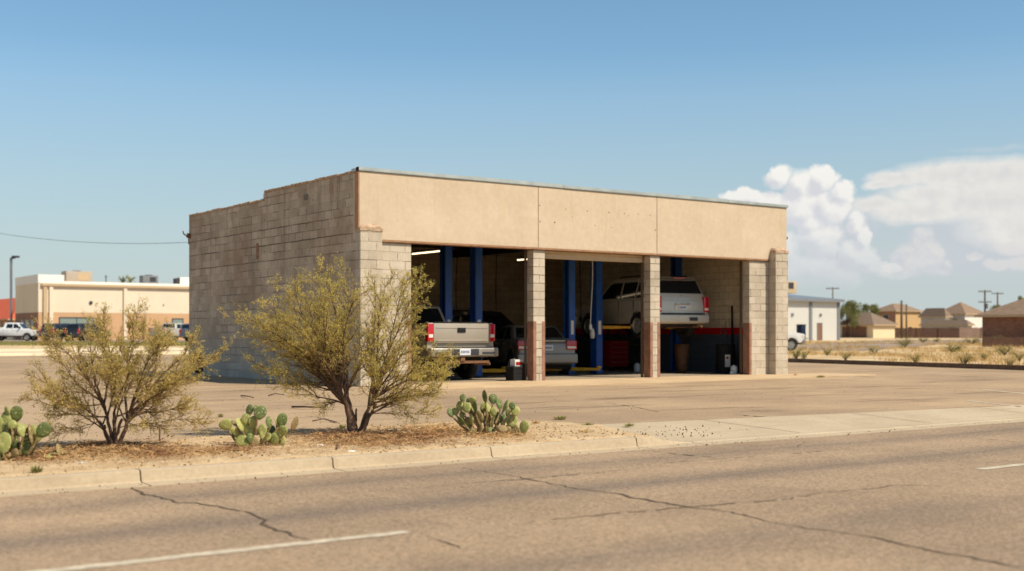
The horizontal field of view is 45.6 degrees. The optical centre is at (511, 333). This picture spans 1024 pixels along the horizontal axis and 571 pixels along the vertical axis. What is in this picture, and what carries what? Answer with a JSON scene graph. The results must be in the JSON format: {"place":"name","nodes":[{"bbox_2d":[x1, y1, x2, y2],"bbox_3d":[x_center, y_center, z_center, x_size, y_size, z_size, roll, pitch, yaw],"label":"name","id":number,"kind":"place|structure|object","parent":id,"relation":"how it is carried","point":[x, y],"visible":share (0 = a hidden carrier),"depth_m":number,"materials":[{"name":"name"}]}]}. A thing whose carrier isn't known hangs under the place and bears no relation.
{"place":"outdoors","nodes":[
{"label":"outdoors","id":0,"kind":"place"},
{"bbox_2d":[0,233,187,243],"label":"overhead cable","id":1,"kind":"object","parent":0,"point":[99,242],"visible":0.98,"depth_m":62.94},
{"bbox_2d":[0,350,187,352],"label":"side street","id":2,"kind":"structure","parent":0,"point":[101,351],"depth_m":79.41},
{"bbox_2d":[0,341,188,345],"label":"verge grass","id":3,"kind":"structure","parent":0,"point":[13,343],"depth_m":108.97,"materials":[{"name":"green plant"}]},
{"bbox_2d":[147,323,182,340],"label":"silver pickup","id":4,"kind":"object","parent":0,"point":[177,326],"visible":0.26,"depth_m":129.89,"materials":[{"name":"paint"}]},
{"bbox_2d":[291,406,322,407],"bbox_3d":[-3.086,1.157,19.261,0.548,0.050,0.701,0,0,-36],"label":"fallen stick","id":5,"kind":"object","parent":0,"point":[305,407],"visible":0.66,"depth_m":19.09,"materials":[{"name":"wood"}]},
{"bbox_2d":[0,422,1023,570],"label":"road","id":6,"kind":"structure","parent":0,"point":[944,499],"depth_m":8.71,"materials":[{"name":"asphalt"}]},
{"bbox_2d":[0,338,1023,420],"bbox_3d":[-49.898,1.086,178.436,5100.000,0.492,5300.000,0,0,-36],"label":"ground","id":7,"kind":"structure","parent":0,"point":[838,357],"depth_m":85.27,"materials":[{"name":"soil"}]},
{"bbox_2d":[0,298,15,338],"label":"commercial building","id":8,"kind":"structure","parent":7,"relation":"on","point":[4,311],"depth_m":176.24,"materials":[{"name":"paint"}]},
{"bbox_2d":[7,256,19,339],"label":"street lamp","id":9,"kind":"object","parent":7,"relation":"on","point":[11,292],"visible":0.94,"depth_m":149.88,"materials":[{"name":"grey metal"}]},
{"bbox_2d":[0,348,183,351],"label":"street kerb","id":10,"kind":"structure","parent":7,"relation":"on","point":[21,350],"depth_m":79.32,"materials":[{"name":"concrete"}]},
{"bbox_2d":[0,351,187,355],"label":"street kerb","id":11,"kind":"structure","parent":7,"relation":"on","point":[31,353],"depth_m":66.08,"materials":[{"name":"concrete"}]},
{"bbox_2d":[3,340,186,342],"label":"forecourt","id":12,"kind":"structure","parent":7,"relation":"on","point":[76,340],"depth_m":139.14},
{"bbox_2d":[0,323,38,340],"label":"white pickup","id":13,"kind":"object","parent":12,"relation":"on","point":[24,331],"visible":0.88,"depth_m":130.04,"materials":[{"name":"paint"}]},
{"bbox_2d":[39,323,81,340],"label":"parked suv","id":14,"kind":"object","parent":12,"relation":"on","point":[60,326],"visible":0.41,"depth_m":128.49,"materials":[{"name":"blue paint"}]},
{"bbox_2d":[64,323,110,340],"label":"parked suv","id":15,"kind":"object","parent":12,"relation":"on","point":[73,330],"visible":0.41,"depth_m":128.33,"materials":[{"name":"blue paint"}]},
{"bbox_2d":[179,324,188,341],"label":"parked suv","id":16,"kind":"object","parent":12,"relation":"on","point":[182,329],"visible":0.16,"depth_m":124.37,"materials":[{"name":"grey paint"}]},
{"bbox_2d":[15,274,188,339],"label":"commercial building","id":17,"kind":"structure","parent":7,"relation":"on","point":[56,298],"depth_m":150.92,"materials":[{"name":"paint"}]},
{"bbox_2d":[61,270,91,281],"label":"air unit","id":18,"kind":"object","parent":17,"relation":"on","point":[79,276],"visible":0.84,"depth_m":151.24,"materials":[{"name":"metal"}]},
{"bbox_2d":[59,317,93,322],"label":"window","id":19,"kind":"structure","parent":17,"relation":"in","point":[61,319],"depth_m":148.37,"materials":[{"name":"grey"}]},
{"bbox_2d":[139,275,157,282],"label":"air unit","id":20,"kind":"object","parent":17,"relation":"on","point":[148,279],"visible":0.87,"depth_m":156.43,"materials":[{"name":"grey metal"}]},
{"bbox_2d":[172,318,183,323],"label":"window","id":21,"kind":"structure","parent":17,"relation":"in","point":[179,320],"depth_m":155.99,"materials":[{"name":"grey"}]},
{"bbox_2d":[173,277,188,283],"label":"rooftop hvac unit","id":22,"kind":"object","parent":17,"relation":"on","point":[182,280],"visible":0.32,"depth_m":159.42,"materials":[{"name":"metal"}]},
{"bbox_2d":[118,276,127,282],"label":"palm tree","id":23,"kind":"object","parent":7,"relation":"on","point":[123,279],"visible":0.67,"depth_m":229.65,"materials":[{"name":"green plant"}]},
{"bbox_2d":[123,274,136,282],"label":"palm tree","id":24,"kind":"object","parent":7,"relation":"on","point":[129,278],"visible":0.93,"depth_m":226.06,"materials":[{"name":"green plant"}]},
{"bbox_2d":[137,308,147,339],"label":"tall shrub","id":25,"kind":"object","parent":7,"relation":"on","point":[142,321],"visible":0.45,"depth_m":117.91,"materials":[{"name":"green plant"}]},
{"bbox_2d":[0,421,657,477],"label":"verge","id":26,"kind":"structure","parent":7,"relation":"on","point":[193,460],"depth_m":12.48,"materials":[{"name":"gravel"}]},
{"bbox_2d":[0,406,50,460],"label":"prickly pear","id":27,"kind":"object","parent":26,"relation":"on","point":[11,442],"visible":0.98,"depth_m":11.31,"materials":[{"name":"plant"}]},
{"bbox_2d":[29,464,42,472],"bbox_3d":[-4.044,1.148,10.367,0.167,0.084,0.187,0,0,-36],"label":"grass tuft","id":28,"kind":"object","parent":26,"relation":"on","point":[36,469],"visible":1,"depth_m":10.35,"materials":[{"name":"green plant"}]},
{"bbox_2d":[46,443,65,459],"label":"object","id":29,"kind":"object","parent":26,"relation":"on","point":[58,451],"visible":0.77,"depth_m":11.42,"materials":[{"name":"stone"}]},
{"bbox_2d":[14,296,232,444],"bbox_3d":[-4.048,0.407,12.492,2.279,1.659,1.466,0,0,-6],"label":"desert bush","id":30,"kind":"object","parent":26,"relation":"on","point":[118,373],"visible":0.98,"depth_m":12.49,"materials":[{"name":"green plant"}]},
{"bbox_2d":[219,404,298,445],"bbox_3d":[-2.702,0.990,12.908,0.838,0.470,0.313,0,0,-1],"label":"prickly pear","id":31,"kind":"object","parent":26,"relation":"on","point":[246,424],"visible":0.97,"depth_m":12.84,"materials":[{"name":"plant"}]},
{"bbox_2d":[0,421,582,469],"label":"leaf litter","id":32,"kind":"object","parent":26,"relation":"on","point":[423,435],"visible":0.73,"depth_m":12.77,"materials":[{"name":"plant"}]},
{"bbox_2d":[4,420,642,474],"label":"dark crumbs","id":33,"kind":"object","parent":26,"relation":"on","point":[305,446],"visible":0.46,"depth_m":13.11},
{"bbox_2d":[0,421,648,476],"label":"pebbles","id":34,"kind":"object","parent":26,"relation":"on","point":[59,463],"visible":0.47,"depth_m":12.94,"materials":[{"name":"stone"}]},
{"bbox_2d":[217,255,461,432],"bbox_3d":[-1.942,0.135,14.193,2.791,2.206,1.518,0,0,6],"label":"desert bush","id":35,"kind":"object","parent":26,"relation":"on","point":[322,365],"visible":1,"depth_m":14.10,"materials":[{"name":"green plant"}]},
{"bbox_2d":[447,390,528,435],"bbox_3d":[-0.285,0.929,14.194,0.942,0.554,0.320,0,0,-5],"label":"prickly pear","id":36,"kind":"object","parent":26,"relation":"on","point":[491,417],"visible":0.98,"depth_m":14.17,"materials":[{"name":"plant"}]},
{"bbox_2d":[576,428,590,432],"bbox_3d":[0.865,1.161,14.531,0.234,0.059,0.204,0,0,-36],"label":"rock","id":37,"kind":"object","parent":26,"relation":"on","point":[584,430],"visible":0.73,"depth_m":14.54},
{"bbox_2d":[0,437,705,496],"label":"kerb","id":38,"kind":"structure","parent":7,"relation":"on","point":[77,481],"depth_m":11.47,"materials":[{"name":"concrete"}]},
{"bbox_2d":[0,354,1023,445],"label":"parking lot","id":39,"kind":"structure","parent":7,"relation":"on","point":[881,388],"depth_m":22.32,"materials":[{"name":"concrete"}]},
{"bbox_2d":[191,353,202,374],"bbox_3d":[-9.032,0.871,35.071,0.310,0.638,0.660,0,0,-36],"label":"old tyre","id":40,"kind":"object","parent":39,"relation":"on","point":[201,368],"visible":0.38,"depth_m":34.91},
{"bbox_2d":[27,379,968,441],"bbox_3d":[-0.513,1.189,22.322,24.993,0.022,9.488,0,0,-36],"label":"lot grit","id":41,"kind":"object","parent":39,"relation":"on","point":[525,395],"visible":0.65,"depth_m":21.91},
{"bbox_2d":[552,415,567,419],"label":"grass tuft","id":42,"kind":"object","parent":39,"relation":"on","point":[560,418],"visible":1,"depth_m":16.81,"materials":[{"name":"green plant"}]},
{"bbox_2d":[788,358,1023,369],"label":"lot kerb","id":43,"kind":"structure","parent":39,"relation":"on","point":[943,365],"depth_m":43.89,"materials":[{"name":"concrete"}]},
{"bbox_2d":[365,373,870,389],"bbox_3d":[3.527,1.203,30.962,15.400,0.074,2.738,0,0,-36],"label":"concrete apron","id":44,"kind":"object","parent":7,"relation":"on","point":[524,383],"visible":0.57,"depth_m":30.34,"materials":[{"name":"concrete"}]},
{"bbox_2d":[788,332,805,350],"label":"white pickup","id":45,"kind":"object","parent":7,"relation":"on","point":[794,339],"visible":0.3,"depth_m":81.02,"materials":[{"name":"paint"}]},
{"bbox_2d":[789,344,804,357],"bbox_3d":[13.228,0.847,56.517,0.998,0.740,0.841,0,0,2],"label":"scrub bush","id":46,"kind":"object","parent":7,"relation":"on","point":[796,355],"visible":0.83,"depth_m":56.42,"materials":[{"name":"green plant"}]},
{"bbox_2d":[796,351,810,358],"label":"scrub bush","id":47,"kind":"object","parent":7,"relation":"on","point":[803,356],"visible":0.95,"depth_m":54.82,"materials":[{"name":"green plant"}]},
{"bbox_2d":[788,294,844,340],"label":"metal warehouse","id":48,"kind":"structure","parent":7,"relation":"on","point":[819,317],"depth_m":146.53,"materials":[{"name":"metal"}]},
{"bbox_2d":[788,281,796,293],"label":"roof unit","id":49,"kind":"structure","parent":48,"relation":"on","point":[792,287],"depth_m":146.82,"materials":[{"name":"metal"}]},
{"bbox_2d":[817,323,822,339],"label":"door","id":50,"kind":"structure","parent":48,"relation":"in","point":[819,325],"depth_m":146.82,"materials":[{"name":"wood"}]},
{"bbox_2d":[819,347,830,354],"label":"scrub bush","id":51,"kind":"object","parent":7,"relation":"on","point":[824,351],"visible":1,"depth_m":64.91,"materials":[{"name":"green plant"}]},
{"bbox_2d":[838,351,851,359],"bbox_3d":[15.024,1.000,54.901,0.732,0.433,0.773,0,0,24],"label":"scrub bush","id":52,"kind":"object","parent":7,"relation":"on","point":[848,355],"visible":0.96,"depth_m":54.87,"materials":[{"name":"green plant"}]},
{"bbox_2d":[840,300,860,337],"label":"broadleaf tree","id":53,"kind":"object","parent":7,"relation":"on","point":[849,306],"visible":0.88,"depth_m":235.72,"materials":[{"name":"green plant"}]},
{"bbox_2d":[688,417,1023,444],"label":"gutter pan","id":54,"kind":"object","parent":7,"relation":"on","point":[841,432],"visible":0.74,"depth_m":15.95,"materials":[{"name":"concrete"}]},
{"bbox_2d":[2,421,1009,494],"bbox_3d":[2.194,1.290,14.243,21.943,0.020,0.284,0,0,-36],"label":"gutter grit","id":55,"kind":"object","parent":54,"relation":"on","point":[458,460],"visible":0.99,"depth_m":12.11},
{"bbox_2d":[848,302,872,313],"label":"broadleaf tree","id":56,"kind":"object","parent":7,"relation":"on","point":[865,309],"visible":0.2,"depth_m":243.88,"materials":[{"name":"green plant"}]},
{"bbox_2d":[840,312,899,337],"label":"tan house","id":57,"kind":"structure","parent":7,"relation":"on","point":[872,325],"depth_m":234.56,"materials":[{"name":"brown"}]},
{"bbox_2d":[842,326,850,337],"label":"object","id":58,"kind":"structure","parent":57,"relation":"in","point":[843,327],"depth_m":237.27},
{"bbox_2d":[850,326,866,337],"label":"fence","id":59,"kind":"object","parent":57,"relation":"in","point":[861,332],"depth_m":234.56,"materials":[{"name":"wood"}]},
{"bbox_2d":[863,303,883,317],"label":"broadleaf tree","id":60,"kind":"object","parent":7,"relation":"on","point":[875,309],"visible":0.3,"depth_m":251.16,"materials":[{"name":"green plant"}]},
{"bbox_2d":[866,344,880,353],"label":"scrub bush","id":61,"kind":"object","parent":7,"relation":"on","point":[869,349],"visible":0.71,"depth_m":70.78,"materials":[{"name":"green plant"}]},
{"bbox_2d":[878,304,922,336],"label":"ochre house","id":62,"kind":"structure","parent":7,"relation":"on","point":[890,312],"depth_m":294.84,"materials":[{"name":"paint"}]},
{"bbox_2d":[900,300,902,338],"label":"utility pole","id":63,"kind":"object","parent":7,"relation":"on","point":[901,322],"visible":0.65,"depth_m":204.85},
{"bbox_2d":[895,337,916,347],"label":"scrub bush","id":64,"kind":"object","parent":7,"relation":"on","point":[905,343],"visible":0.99,"depth_m":94.96,"materials":[{"name":"green plant"}]},
{"bbox_2d":[905,304,906,337],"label":"utility pole","id":65,"kind":"object","parent":7,"relation":"on","point":[906,323],"visible":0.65,"depth_m":211.87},
{"bbox_2d":[905,352,923,361],"bbox_3d":[15.899,0.958,48.123,0.812,0.525,0.672,0,0,-6],"label":"scrub bush","id":66,"kind":"object","parent":7,"relation":"on","point":[915,359],"visible":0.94,"depth_m":48.07,"materials":[{"name":"green plant"}]},
{"bbox_2d":[895,328,958,337],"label":"board fence","id":67,"kind":"object","parent":7,"relation":"on","point":[933,332],"visible":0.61,"depth_m":226.00,"materials":[{"name":"wood"}]},
{"bbox_2d":[918,308,952,327],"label":"grey wing house","id":68,"kind":"structure","parent":7,"relation":"on","point":[934,314],"depth_m":286.37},
{"bbox_2d":[919,320,975,327],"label":"roof","id":69,"kind":"structure","parent":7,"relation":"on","point":[946,323],"depth_m":266.15,"materials":[{"name":"grey"}]},
{"bbox_2d":[942,340,966,352],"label":"scrub bush","id":70,"kind":"object","parent":7,"relation":"on","point":[952,349],"visible":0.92,"depth_m":76.21,"materials":[{"name":"green plant"}]},
{"bbox_2d":[946,302,981,327],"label":"white house","id":71,"kind":"structure","parent":7,"relation":"on","point":[960,311],"depth_m":292.49,"materials":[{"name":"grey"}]},
{"bbox_2d":[954,349,975,363],"bbox_3d":[16.468,0.886,44.260,0.790,0.661,0.824,0,0,8],"label":"scrub bush","id":72,"kind":"object","parent":7,"relation":"on","point":[967,359],"visible":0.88,"depth_m":44.26,"materials":[{"name":"green plant"}]},
{"bbox_2d":[959,327,981,337],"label":"board fence","id":73,"kind":"object","parent":7,"relation":"on","point":[974,332],"visible":0.55,"depth_m":222.00,"materials":[{"name":"wood"}]},
{"bbox_2d":[963,335,980,343],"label":"scrub bush","id":74,"kind":"object","parent":7,"relation":"on","point":[974,340],"visible":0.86,"depth_m":111.28,"materials":[{"name":"green plant"}]},
{"bbox_2d":[978,290,991,311],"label":"utility pole","id":75,"kind":"object","parent":7,"relation":"on","point":[985,303],"visible":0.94,"depth_m":299.84,"materials":[{"name":"wood"}]},
{"bbox_2d":[992,292,1003,306],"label":"utility pole","id":76,"kind":"object","parent":7,"relation":"on","point":[997,293],"visible":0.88,"depth_m":329.83,"materials":[{"name":"wood"}]},
{"bbox_2d":[974,298,1023,342],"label":"brick house","id":77,"kind":"structure","parent":7,"relation":"on","point":[1005,320],"depth_m":111.62,"materials":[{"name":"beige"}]},
{"bbox_2d":[982,337,1023,346],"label":"board fence","id":78,"kind":"object","parent":7,"relation":"on","point":[992,341],"visible":0.59,"depth_m":98.00,"materials":[{"name":"wood"}]},
{"bbox_2d":[995,343,1014,355],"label":"scrub bush","id":79,"kind":"object","parent":7,"relation":"on","point":[1002,350],"visible":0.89,"depth_m":67.07,"materials":[{"name":"green plant"}]},
{"bbox_2d":[1003,355,1016,364],"bbox_3d":[17.133,0.972,41.953,0.474,0.482,0.616,0,0,-9],"label":"scrub bush","id":80,"kind":"object","parent":7,"relation":"on","point":[1008,362],"visible":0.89,"depth_m":41.93,"materials":[{"name":"green plant"}]},
{"bbox_2d":[1011,350,1023,361],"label":"scrub bush","id":81,"kind":"object","parent":7,"relation":"on","point":[1018,357],"visible":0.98,"depth_m":52.01,"materials":[{"name":"green plant"}]},
{"bbox_2d":[0,0,1023,319],"label":"sky","id":82,"kind":"structure","parent":0,"point":[890,133],"materials":[{"name":"blue"}]},
{"bbox_2d":[510,358,521,365],"bbox_3d":[0.108,0.715,30.348,0.260,0.200,0.186,0,0,-44],"label":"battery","id":83,"kind":"object","parent":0,"point":[515,362],"visible":1,"depth_m":30.27,"materials":[{"name":"white plastic"}]},
{"bbox_2d":[412,367,742,383],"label":"garage floor","id":84,"kind":"structure","parent":0,"point":[557,375],"depth_m":34.19,"materials":[{"name":"concrete"}]},
{"bbox_2d":[418,246,454,377],"bbox_3d":[-3.166,-0.732,32.112,3.560,3.820,1.111,0,0,-36],"label":"two post lift","id":85,"kind":"object","parent":84,"relation":"on","point":[446,280],"visible":0.08,"depth_m":32.80,"materials":[{"name":"blue metal"}]},
{"bbox_2d":[411,302,497,378],"bbox_3d":[-2.828,0.178,32.516,2.400,2.000,5.825,0,0,-36],"label":"pickup truck","id":86,"kind":"object","parent":84,"relation":"on","point":[474,340],"visible":0.37,"depth_m":30.40,"materials":[{"name":"grey metal"}]},
{"bbox_2d":[421,311,513,371],"bbox_3d":[-1.068,0.228,39.255,5.085,1.900,2.380,0,0,-36],"label":"black suv","id":87,"kind":"object","parent":84,"relation":"on","point":[499,320],"visible":0.02,"depth_m":38.53,"materials":[{"name":"paint"}]},
{"bbox_2d":[182,167,788,386],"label":"garage building","id":88,"kind":"structure","parent":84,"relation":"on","point":[733,253],"depth_m":32.14,"materials":[{"name":"paint"}]},
{"bbox_2d":[411,248,439,254],"bbox_3d":[-2.417,-2.449,34.728,0.100,0.322,1.700,0,0,-36],"label":"strip light","id":89,"kind":"object","parent":88,"relation":"hanging from","point":[426,251],"visible":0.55,"depth_m":34.77,"materials":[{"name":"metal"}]},
{"bbox_2d":[455,248,457,310],"bbox_3d":[-1.780,-1.530,39.503,0.099,2.461,0.086,0,0,-36],"label":"hanging hose","id":90,"kind":"object","parent":88,"relation":"hanging from","point":[456,277],"visible":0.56,"depth_m":39.48,"materials":[{"name":"black rubber"}]},
{"bbox_2d":[579,260,581,321],"bbox_3d":[2.121,-1.530,37.806,0.109,2.360,0.086,0,0,-36],"label":"hanging hose","id":91,"kind":"object","parent":88,"relation":"hanging from","point":[580,319],"visible":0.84,"depth_m":37.81,"materials":[{"name":"black rubber"}]},
{"bbox_2d":[589,261,592,329],"bbox_3d":[2.245,-1.306,34.596,0.138,2.411,0.086,0,0,-36],"label":"hanging hose","id":92,"kind":"object","parent":88,"relation":"hanging from","point":[590,326],"visible":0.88,"depth_m":34.61,"materials":[{"name":"white plastic"}]},
{"bbox_2d":[545,251,642,262],"bbox_3d":[2.024,-2.010,31.666,3.450,0.237,0.244,0,0,-36],"label":"roller door","id":93,"kind":"structure","parent":88,"relation":"in","point":[548,254],"depth_m":31.59,"materials":[{"name":"metal"}]},
{"bbox_2d":[505,366,524,380],"bbox_3d":[0.074,0.993,30.327,0.384,0.350,0.324,0,0,-41],"label":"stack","id":94,"kind":"object","parent":84,"relation":"on","point":[514,373],"visible":1,"depth_m":30.21,"materials":[{"name":"black plastic"}]},
{"bbox_2d":[482,325,577,373],"bbox_3d":[0.427,0.463,36.214,2.140,1.430,4.620,0,0,-15],"label":"silver sedan","id":95,"kind":"object","parent":84,"relation":"on","point":[560,348],"visible":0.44,"depth_m":34.48,"materials":[{"name":"paint"}]},
{"bbox_2d":[470,247,600,376],"bbox_3d":[0.562,-0.732,34.132,4.047,3.820,1.028,0,0,-30],"label":"two post lift","id":96,"kind":"object","parent":84,"relation":"on","point":[568,292],"visible":0.59,"depth_m":34.74,"materials":[{"name":"blue metal"}]},
{"bbox_2d":[603,341,627,369],"bbox_3d":[3.290,0.702,39.212,0.800,0.948,0.534,0,0,-36],"label":"tool chest","id":97,"kind":"object","parent":84,"relation":"on","point":[615,353],"visible":0.9,"depth_m":38.96,"materials":[{"name":"red metal"}]},
{"bbox_2d":[607,329,643,368],"bbox_3d":[3.844,0.078,40.243,0.500,2.200,1.600,0,0,-36],"label":"steel shelf","id":98,"kind":"object","parent":84,"relation":"on","point":[639,344],"visible":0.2,"depth_m":39.62,"materials":[{"name":"metal"}]},
{"bbox_2d":[586,257,681,373],"bbox_3d":[3.900,-0.732,36.516,3.560,3.820,1.146,0,0,-36],"label":"two post lift","id":99,"kind":"object","parent":84,"relation":"on","point":[597,318],"visible":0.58,"depth_m":35.69,"materials":[{"name":"blue metal"}]},
{"bbox_2d":[590,324,594,337],"bbox_3d":[2.322,-0.066,35.203,0.150,0.412,0.155,0,0,12],"label":"work lamp","id":100,"kind":"object","parent":99,"relation":"hanging from","point":[592,333],"visible":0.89,"depth_m":35.15,"materials":[{"name":"white plastic"}]},
{"bbox_2d":[575,275,708,337],"bbox_3d":[3.808,-0.790,36.950,2.213,1.840,4.703,0,0,-29],"label":"silver suv","id":101,"kind":"object","parent":99,"relation":"on","point":[684,302],"visible":0.72,"depth_m":35.40,"materials":[{"name":"paint"}]},
{"bbox_2d":[634,362,639,371],"bbox_3d":[3.838,1.025,37.412,0.200,0.306,0.200,0,0,-36],"label":"jug","id":102,"kind":"object","parent":84,"relation":"on","point":[636,366],"visible":1,"depth_m":37.33,"materials":[{"name":"white plastic"}]},
{"bbox_2d":[673,328,689,372],"bbox_3d":[5.075,0.513,36.453,0.500,1.330,0.500,0,0,-36],"label":"oil drain stand","id":103,"kind":"object","parent":84,"relation":"on","point":[681,351],"visible":0.91,"depth_m":36.29,"materials":[{"name":"metal"}]},
{"bbox_2d":[716,323,734,373],"bbox_3d":[6.289,0.403,35.906,0.580,1.551,0.580,0,0,-36],"label":"tire changer","id":104,"kind":"object","parent":84,"relation":"on","point":[725,356],"visible":0.94,"depth_m":35.68,"materials":[{"name":"black metal"}]},
{"bbox_2d":[731,306,732,343],"bbox_3d":[6.587,0.179,36.658,0.300,2.022,0.178,0,0,-36],"label":"broom","id":105,"kind":"object","parent":84,"relation":"on","point":[731,324],"visible":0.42,"depth_m":36.71,"materials":[{"name":"black wood"}]},
{"bbox_2d":[730,364,736,374],"bbox_3d":[6.388,1.030,35.079,0.200,0.296,0.200,0,0,-36],"label":"jug","id":106,"kind":"object","parent":84,"relation":"on","point":[733,367],"visible":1,"depth_m":35.00,"materials":[{"name":"white plastic"}]},
{"bbox_2d":[796,324,805,343],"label":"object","id":107,"kind":"object","parent":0,"point":[801,328],"visible":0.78,"depth_m":111.77,"materials":[{"name":"metal"}]},
{"bbox_2d":[601,405,1023,440],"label":"driveway","id":108,"kind":"structure","parent":0,"point":[750,426],"depth_m":16.77,"materials":[{"name":"concrete"}]},
{"bbox_2d":[640,422,730,445],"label":"driveway gravel","id":109,"kind":"structure","parent":108,"relation":"on","point":[682,432],"depth_m":14.83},
{"bbox_2d":[796,340,980,349],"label":"access lane","id":110,"kind":"structure","parent":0,"point":[844,345],"depth_m":108.54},
{"bbox_2d":[788,339,1023,364],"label":"dry grass","id":111,"kind":"structure","parent":0,"point":[926,355],"depth_m":71.80,"materials":[{"name":"plant"}]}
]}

